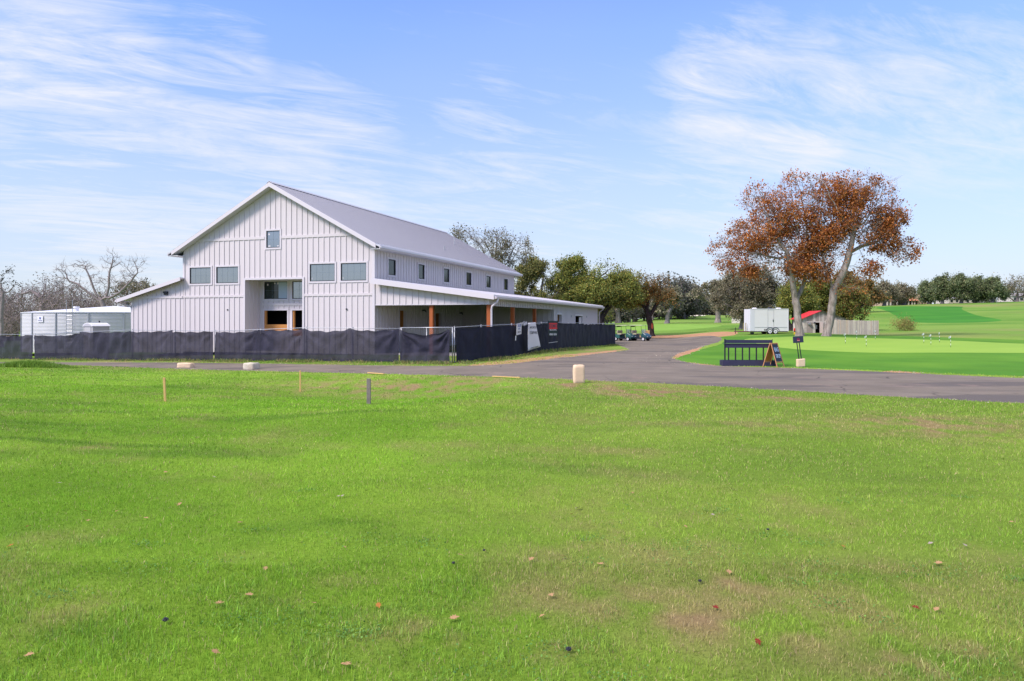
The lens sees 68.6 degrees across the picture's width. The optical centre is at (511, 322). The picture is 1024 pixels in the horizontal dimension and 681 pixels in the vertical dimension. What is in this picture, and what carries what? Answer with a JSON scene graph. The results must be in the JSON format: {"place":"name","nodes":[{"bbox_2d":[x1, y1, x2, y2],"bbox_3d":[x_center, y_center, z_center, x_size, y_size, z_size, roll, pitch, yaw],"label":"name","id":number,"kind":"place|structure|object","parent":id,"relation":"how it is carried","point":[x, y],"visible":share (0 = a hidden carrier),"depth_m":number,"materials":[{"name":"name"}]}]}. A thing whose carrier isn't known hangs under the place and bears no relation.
{"place":"outdoors","nodes":[
{"label":"outdoors","id":0,"kind":"place"},
{"bbox_2d":[0,301,1023,680],"bbox_3d":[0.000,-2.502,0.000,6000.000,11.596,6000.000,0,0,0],"label":"lawn","id":1,"kind":"structure","parent":0,"point":[1010,321],"depth_m":7.79,"materials":[{"name":"green plant"}]},
{"bbox_2d":[0,265,22,335],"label":"bare tree","id":2,"kind":"object","parent":1,"relation":"on","point":[2,299],"visible":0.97,"depth_m":87.92,"materials":[{"name":"grey plant"}]},
{"bbox_2d":[0,359,87,368],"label":"grass clump","id":3,"kind":"object","parent":1,"relation":"on","point":[31,364],"visible":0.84,"depth_m":35.75,"materials":[{"name":"green plant"}]},
{"bbox_2d":[14,283,81,310],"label":"bare tree","id":4,"kind":"object","parent":1,"relation":"on","point":[36,294],"visible":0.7,"depth_m":99.77,"materials":[{"name":"grey plant"}]},
{"bbox_2d":[0,270,131,336],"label":"winter thicket","id":5,"kind":"object","parent":1,"relation":"on","point":[11,317],"visible":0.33,"depth_m":108.16,"materials":[{"name":"grey plant"}]},
{"bbox_2d":[20,300,130,352],"bbox_3d":[-34.936,0.307,65.899,13.936,4.186,14.158,0,0,0],"label":"trailer","id":6,"kind":"object","parent":1,"relation":"on","point":[66,320],"visible":0.31,"depth_m":59.59,"materials":[{"name":"metal"}]},
{"bbox_2d":[82,321,109,332],"bbox_3d":[-29.917,1.173,53.998,1.320,2.611,1.325,0,0,32],"label":"portable toilet","id":7,"kind":"object","parent":1,"relation":"on","point":[102,327],"visible":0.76,"depth_m":53.60,"materials":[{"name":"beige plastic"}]},
{"bbox_2d":[51,247,150,306],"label":"bare tree","id":8,"kind":"object","parent":1,"relation":"on","point":[99,299],"visible":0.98,"depth_m":89.90,"materials":[{"name":"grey plant"}]},
{"bbox_2d":[94,277,155,306],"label":"bare tree","id":9,"kind":"object","parent":1,"relation":"on","point":[131,287],"visible":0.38,"depth_m":107.36,"materials":[{"name":"brown plant"}]},
{"bbox_2d":[163,377,166,401],"bbox_3d":[-8.978,1.808,19.395,0.090,0.773,0.041,0,0,0],"label":"survey stake","id":10,"kind":"object","parent":1,"relation":"on","point":[164,387],"visible":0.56,"depth_m":19.37,"materials":[{"name":"yellow wood"}]},
{"bbox_2d":[0,327,400,361],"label":"construction fence","id":11,"kind":"object","parent":1,"relation":"on","point":[260,344],"visible":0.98,"depth_m":45.28,"materials":[{"name":"black fabric"}]},
{"bbox_2d":[299,370,300,391],"bbox_3d":[-7.393,2.117,26.184,0.050,0.883,0.038,0,0,0],"label":"survey stake","id":12,"kind":"object","parent":1,"relation":"on","point":[300,381],"visible":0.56,"depth_m":26.16,"materials":[{"name":"yellow wood"}]},
{"bbox_2d":[0,343,619,364],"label":"fence weeds","id":13,"kind":"object","parent":1,"relation":"on","point":[435,362],"visible":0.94,"depth_m":43.66,"materials":[{"name":"green plant"}]},
{"bbox_2d":[115,181,604,355],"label":"barn building","id":14,"kind":"structure","parent":1,"relation":"on","point":[270,255],"depth_m":50.44,"materials":[{"name":"white metal"}]},
{"bbox_2d":[188,266,211,284],"bbox_3d":[-21.251,-3.200,51.202,1.970,1.320,0.135,0,0,18],"label":"window","id":15,"kind":"structure","parent":14,"relation":"in","point":[197,275],"depth_m":51.21,"materials":[{"name":"blue"}]},
{"bbox_2d":[215,265,239,284],"bbox_3d":[-19.148,-3.200,50.507,2.000,1.320,0.135,0,0,18],"label":"window","id":16,"kind":"structure","parent":14,"relation":"in","point":[224,274],"depth_m":50.49,"materials":[{"name":"blue"}]},
{"bbox_2d":[265,229,280,249],"bbox_3d":[-15.702,-5.480,49.367,1.260,1.340,0.135,0,0,18],"label":"window","id":17,"kind":"structure","parent":14,"relation":"in","point":[272,236],"depth_m":49.37,"materials":[{"name":"blue"}]},
{"bbox_2d":[263,281,288,300],"bbox_3d":[-16.062,-2.190,51.066,2.070,1.400,0.135,0,0,18],"label":"window","id":18,"kind":"structure","parent":14,"relation":"in","point":[272,290],"depth_m":51.06,"materials":[{"name":"black"}]},
{"bbox_2d":[291,280,301,299],"bbox_3d":[-14.323,-2.190,50.490,1.250,1.400,0.135,0,0,18],"label":"window","id":19,"kind":"structure","parent":14,"relation":"in","point":[296,285],"depth_m":50.55,"materials":[{"name":"blue"}]},
{"bbox_2d":[308,262,335,282],"bbox_3d":[-12.170,-3.210,48.199,2.060,1.340,0.135,0,0,18],"label":"window","id":20,"kind":"structure","parent":14,"relation":"in","point":[318,272],"depth_m":48.22,"materials":[{"name":"blue"}]},
{"bbox_2d":[339,261,367,282],"bbox_3d":[-10.010,-3.210,47.484,2.050,1.340,0.135,0,0,18],"label":"window","id":21,"kind":"structure","parent":14,"relation":"in","point":[349,271],"depth_m":47.48,"materials":[{"name":"blue"}]},
{"bbox_2d":[387,257,396,276],"bbox_3d":[-7.908,-3.620,49.215,0.135,1.240,1.250,0,0,18],"label":"window","id":22,"kind":"structure","parent":14,"relation":"in","point":[391,262],"depth_m":49.26,"materials":[{"name":"black"}]},
{"bbox_2d":[399,309,406,351],"bbox_3d":[-7.842,0.545,50.867,1.040,2.910,1.170,0,0,18],"label":"doorway","id":23,"kind":"structure","parent":14,"relation":"in","point":[400,312],"depth_m":51.16,"materials":[{"name":"brown wood"}]},
{"bbox_2d":[417,262,424,280],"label":"window","id":24,"kind":"structure","parent":14,"relation":"in","point":[420,268],"depth_m":53.47,"materials":[{"name":"black"}]},
{"bbox_2d":[435,312,441,333],"bbox_3d":[-5.997,0.600,56.457,1.040,2.800,1.300,0,0,18],"label":"doorway","id":25,"kind":"structure","parent":14,"relation":"in","point":[436,313],"depth_m":56.90,"materials":[{"name":"brown wood"}]},
{"bbox_2d":[443,267,449,283],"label":"window","id":26,"kind":"structure","parent":14,"relation":"in","point":[446,271],"depth_m":57.90,"materials":[{"name":"black"}]},
{"bbox_2d":[466,271,471,286],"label":"window","id":27,"kind":"structure","parent":14,"relation":"in","point":[468,274],"depth_m":62.27,"materials":[{"name":"black glass"}]},
{"bbox_2d":[486,274,490,288],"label":"window","id":28,"kind":"structure","parent":14,"relation":"in","point":[488,277],"depth_m":66.86,"materials":[{"name":"black"}]},
{"bbox_2d":[503,277,507,290],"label":"window","id":29,"kind":"structure","parent":14,"relation":"in","point":[505,280],"depth_m":71.33,"materials":[{"name":"black"}]},
{"bbox_2d":[367,378,370,403],"bbox_3d":[-4.372,2.173,22.888,0.115,0.928,0.086,0,0,0],"label":"wooden post","id":30,"kind":"object","parent":1,"relation":"on","point":[368,390],"visible":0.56,"depth_m":22.84,"materials":[{"name":"grey wood"}]},
{"bbox_2d":[400,327,452,361],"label":"chain link gate","id":31,"kind":"structure","parent":1,"relation":"on","point":[421,348],"depth_m":39.03,"materials":[{"name":"black fabric"}]},
{"bbox_2d":[449,222,536,280],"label":"bare oak","id":32,"kind":"object","parent":1,"relation":"on","point":[501,257],"visible":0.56,"depth_m":95.32,"materials":[{"name":"grey plant"}]},
{"bbox_2d":[1,486,1023,680],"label":"clover patches","id":33,"kind":"object","parent":1,"relation":"on","point":[343,632],"visible":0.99,"depth_m":5.76,"materials":[{"name":"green plant"}]},
{"bbox_2d":[454,322,614,362],"bbox_3d":[3.252,1.057,51.692,0.968,2.264,28.930,0,0,24],"label":"construction fence","id":34,"kind":"object","parent":1,"relation":"on","point":[477,343],"visible":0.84,"depth_m":43.79,"materials":[{"name":"black fabric"}]},
{"bbox_2d":[516,323,521,334],"bbox_3d":[0.408,0.371,43.518,0.019,0.730,0.670,0,0,27],"label":"notice sign","id":35,"kind":"object","parent":34,"relation":"attached to","point":[519,328],"visible":1,"depth_m":43.55,"materials":[{"name":"plastic"}]},
{"bbox_2d":[528,322,540,350],"bbox_3d":[1.288,0.831,44.816,0.178,1.701,1.201,0,0,39],"label":"fence banner","id":36,"kind":"object","parent":34,"relation":"attached to","point":[533,341],"visible":1,"depth_m":44.76,"materials":[{"name":"plastic"}]},
{"bbox_2d":[514,254,568,299],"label":"live oak","id":37,"kind":"object","parent":1,"relation":"on","point":[533,270],"visible":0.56,"depth_m":91.41,"materials":[{"name":"green plant"}]},
{"bbox_2d":[548,321,557,351],"bbox_3d":[2.582,0.905,47.197,0.760,2.050,0.047,0,0,-30],"label":"contractor sign","id":38,"kind":"object","parent":1,"relation":"on","point":[552,328],"visible":1,"depth_m":47.17,"materials":[{"name":"black metal"}]},
{"bbox_2d":[522,291,614,321],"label":"woodland","id":39,"kind":"object","parent":1,"relation":"on","point":[608,314],"depth_m":142.02,"materials":[{"name":"green plant"}]},
{"bbox_2d":[539,251,603,303],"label":"live oak","id":40,"kind":"object","parent":1,"relation":"on","point":[571,266],"visible":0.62,"depth_m":90.98,"materials":[{"name":"green plant"}]},
{"bbox_2d":[574,253,648,324],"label":"live oak","id":41,"kind":"object","parent":1,"relation":"on","point":[608,293],"visible":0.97,"depth_m":89.03,"materials":[{"name":"green plant"}]},
{"bbox_2d":[610,306,639,322],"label":"bare oak","id":42,"kind":"object","parent":1,"relation":"on","point":[617,317],"visible":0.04,"depth_m":164.60,"materials":[{"name":"brown plant"}]},
{"bbox_2d":[604,271,711,322],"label":"shadowed woodland","id":43,"kind":"object","parent":1,"relation":"on","point":[693,306],"visible":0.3,"depth_m":187.96,"materials":[{"name":"green plant"}]},
{"bbox_2d":[650,285,692,323],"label":"bare oak","id":44,"kind":"object","parent":1,"relation":"on","point":[661,306],"visible":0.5,"depth_m":139.58,"materials":[{"name":"grey plant"}]},
{"bbox_2d":[654,290,732,317],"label":"distant woodland","id":45,"kind":"object","parent":1,"relation":"on","point":[706,311],"visible":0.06,"depth_m":296.71,"materials":[{"name":"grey plant"}]},
{"bbox_2d":[689,278,734,322],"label":"bare oak","id":46,"kind":"object","parent":1,"relation":"on","point":[704,286],"visible":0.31,"depth_m":144.29,"materials":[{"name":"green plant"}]},
{"bbox_2d":[705,271,775,328],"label":"live oak","id":47,"kind":"object","parent":1,"relation":"on","point":[744,296],"visible":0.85,"depth_m":102.74,"materials":[{"name":"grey plant"}]},
{"bbox_2d":[734,307,788,333],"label":"cargo trailer","id":48,"kind":"object","parent":1,"relation":"on","point":[769,320],"visible":1,"depth_m":82.50,"materials":[{"name":"white metal"}]},
{"bbox_2d":[736,263,786,308],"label":"live oak","id":49,"kind":"object","parent":1,"relation":"on","point":[770,278],"visible":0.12,"depth_m":103.87,"materials":[{"name":"green plant"}]},
{"bbox_2d":[762,343,784,366],"bbox_3d":[12.373,1.525,35.477,0.725,1.141,0.749,0,0,-44],"label":"chalkboard sign","id":50,"kind":"object","parent":1,"relation":"on","point":[773,349],"visible":1,"depth_m":35.43,"materials":[{"name":"orange wood"}]},
{"bbox_2d":[773,276,823,330],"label":"live oak","id":51,"kind":"object","parent":1,"relation":"on","point":[807,301],"visible":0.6,"depth_m":91.11,"materials":[{"name":"green plant"}]},
{"bbox_2d":[789,311,848,332],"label":"wooden shed","id":52,"kind":"structure","parent":1,"relation":"on","point":[813,321],"depth_m":84.50,"materials":[{"name":"grey wood"}]},
{"bbox_2d":[820,323,822,332],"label":"door","id":53,"kind":"structure","parent":52,"relation":"in","point":[821,324],"depth_m":84.44,"materials":[{"name":"white wood"}]},
{"bbox_2d":[806,276,859,310],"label":"live oak","id":54,"kind":"object","parent":1,"relation":"on","point":[823,294],"visible":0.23,"depth_m":94.17,"materials":[{"name":"green plant"}]},
{"bbox_2d":[821,281,874,320],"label":"live oak","id":55,"kind":"object","parent":1,"relation":"on","point":[849,307],"visible":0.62,"depth_m":92.70,"materials":[{"name":"green plant"}]},
{"bbox_2d":[825,320,878,334],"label":"picket fence","id":56,"kind":"object","parent":1,"relation":"on","point":[861,327],"visible":0.75,"depth_m":81.50,"materials":[{"name":"grey wood"}]},
{"bbox_2d":[831,265,891,306],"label":"live oak","id":57,"kind":"object","parent":1,"relation":"on","point":[876,296],"visible":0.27,"depth_m":187.82,"materials":[{"name":"green plant"}]},
{"bbox_2d":[873,274,904,305],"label":"live oak","id":58,"kind":"object","parent":1,"relation":"on","point":[889,288],"visible":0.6,"depth_m":259.77,"materials":[{"name":"green plant"}]},
{"bbox_2d":[883,371,917,372],"bbox_3d":[16.474,2.083,31.477,1.005,0.010,1.587,0,0,-41],"label":"dirt edge","id":59,"kind":"object","parent":1,"relation":"on","point":[901,371],"visible":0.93,"depth_m":31.30,"materials":[{"name":"soil"}]},
{"bbox_2d":[889,312,921,330],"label":"willow shrub","id":60,"kind":"object","parent":1,"relation":"on","point":[904,324],"visible":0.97,"depth_m":91.82,"materials":[{"name":"green plant"}]},
{"bbox_2d":[892,279,919,304],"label":"live oak","id":61,"kind":"object","parent":1,"relation":"on","point":[909,292],"visible":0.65,"depth_m":266.03,"materials":[{"name":"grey plant"}]},
{"bbox_2d":[911,278,934,303],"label":"live oak","id":62,"kind":"object","parent":1,"relation":"on","point":[922,287],"visible":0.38,"depth_m":284.24,"materials":[{"name":"green plant"}]},
{"bbox_2d":[922,272,954,303],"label":"live oak","id":63,"kind":"object","parent":1,"relation":"on","point":[939,291],"visible":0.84,"depth_m":274.20,"materials":[{"name":"green plant"}]},
{"bbox_2d":[936,297,980,303],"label":"pale house","id":64,"kind":"structure","parent":1,"relation":"on","point":[952,301],"depth_m":292.00,"materials":[{"name":"grey"}]},
{"bbox_2d":[944,271,984,303],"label":"live oak","id":65,"kind":"object","parent":1,"relation":"on","point":[962,286],"visible":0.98,"depth_m":269.38,"materials":[{"name":"green plant"}]},
{"bbox_2d":[964,272,990,302],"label":"live oak","id":66,"kind":"object","parent":1,"relation":"on","point":[980,298],"visible":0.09,"depth_m":278.46,"materials":[{"name":"green plant"}]},
{"bbox_2d":[972,272,1010,302],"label":"live oak","id":67,"kind":"object","parent":1,"relation":"on","point":[994,287],"visible":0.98,"depth_m":267.98,"materials":[{"name":"green plant"}]},
{"bbox_2d":[997,293,1023,301],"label":"pale house","id":68,"kind":"structure","parent":1,"relation":"on","point":[1012,297],"depth_m":300.90,"materials":[{"name":"grey"}]},
{"bbox_2d":[1003,274,1023,301],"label":"bare oak","id":69,"kind":"object","parent":1,"relation":"on","point":[1013,289],"visible":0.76,"depth_m":277.29,"materials":[{"name":"grey plant"}]},
{"bbox_2d":[0,336,1023,404],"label":"road","id":70,"kind":"structure","parent":0,"point":[630,365],"depth_m":30.89,"materials":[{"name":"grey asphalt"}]},
{"bbox_2d":[177,363,194,367],"bbox_3d":[-16.680,2.197,38.367,0.814,0.278,0.427,0,0,6],"label":"stone block","id":71,"kind":"object","parent":70,"relation":"on","point":[185,365],"depth_m":38.17,"materials":[{"name":"stone"}]},
{"bbox_2d":[243,362,259,369],"bbox_3d":[-12.685,2.136,36.535,0.650,0.370,0.560,0,0,20],"label":"stone block","id":72,"kind":"object","parent":70,"relation":"on","point":[250,366],"depth_m":36.31,"materials":[{"name":"grey stone"}]},
{"bbox_2d":[573,365,584,382],"bbox_3d":[2.309,1.795,25.945,0.396,0.678,0.247,0,0,-7],"label":"stone block","id":73,"kind":"object","parent":70,"relation":"on","point":[578,373],"depth_m":25.83,"materials":[{"name":"stone"}]},
{"bbox_2d":[615,326,636,340],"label":"golf cart","id":74,"kind":"object","parent":70,"relation":"on","point":[620,335],"visible":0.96,"depth_m":84.39,"materials":[{"name":"teal paint"}]},
{"bbox_2d":[628,325,651,340],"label":"golf cart","id":75,"kind":"object","parent":70,"relation":"on","point":[646,336],"visible":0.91,"depth_m":83.73,"materials":[{"name":"black paint"}]},
{"bbox_2d":[0,0,1023,321],"label":"sky","id":76,"kind":"structure","parent":0,"point":[631,131],"materials":[{"name":"blue"}]},
{"bbox_2d":[468,349,625,365],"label":"dirt verge","id":77,"kind":"structure","parent":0,"point":[526,360],"depth_m":40.42,"materials":[{"name":"soil"}]},
{"bbox_2d":[615,324,720,330],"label":"fairway","id":78,"kind":"structure","parent":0,"point":[657,327],"depth_m":123.61,"materials":[{"name":"green plant"}]},
{"bbox_2d":[618,332,737,338],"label":"dirt bank","id":79,"kind":"structure","parent":0,"point":[719,334],"depth_m":94.64,"materials":[{"name":"soil"}]},
{"bbox_2d":[615,267,679,335],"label":"live oak","id":80,"kind":"object","parent":79,"relation":"on","point":[654,288],"visible":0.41,"depth_m":99.40,"materials":[{"name":"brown plant"}]},
{"bbox_2d":[673,347,708,364],"bbox_3d":[11.347,2.008,47.872,2.122,0.158,23.142,0,0,13],"label":"dirt corner","id":81,"kind":"object","parent":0,"point":[686,352],"visible":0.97,"depth_m":48.23,"materials":[{"name":"soil"}]},
{"bbox_2d":[676,335,1023,375],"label":"fringe","id":82,"kind":"object","parent":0,"point":[1008,364],"visible":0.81,"depth_m":40.56,"materials":[{"name":"green plant"}]},
{"bbox_2d":[720,339,775,365],"bbox_3d":[11.427,1.447,36.334,2.546,1.285,0.710,0,0,3],"label":"bag rack","id":83,"kind":"object","parent":82,"relation":"on","point":[742,344],"visible":0.76,"depth_m":36.04,"materials":[{"name":"black metal"}]},
{"bbox_2d":[703,166,840,335],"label":"spanish oak","id":84,"kind":"object","parent":82,"relation":"on","point":[794,266],"visible":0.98,"depth_m":71.86,"materials":[{"name":"orange plant"}]},
{"bbox_2d":[793,336,804,366],"bbox_3d":[13.551,1.366,35.479,0.571,1.468,0.240,0,0,0],"label":"range sign","id":85,"kind":"object","parent":82,"relation":"on","point":[801,361],"visible":0.99,"depth_m":35.44,"materials":[{"name":"stone"}]},
{"bbox_2d":[798,168,926,335],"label":"spanish oak","id":86,"kind":"object","parent":82,"relation":"on","point":[885,226],"visible":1,"depth_m":71.15,"materials":[{"name":"orange plant"}]},
{"bbox_2d":[744,336,1023,352],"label":"putting green","id":87,"kind":"object","parent":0,"point":[875,345],"visible":0.94,"depth_m":53.64,"materials":[{"name":"green plant"}]},
{"bbox_2d":[874,295,926,305],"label":"tiled house","id":88,"kind":"structure","parent":0,"point":[914,302],"depth_m":297.50,"materials":[{"name":"beige stone"}]},
{"bbox_2d":[877,306,1000,322],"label":"fairway","id":89,"kind":"structure","parent":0,"point":[938,314],"depth_m":161.37,"materials":[{"name":"green plant"}]}
]}

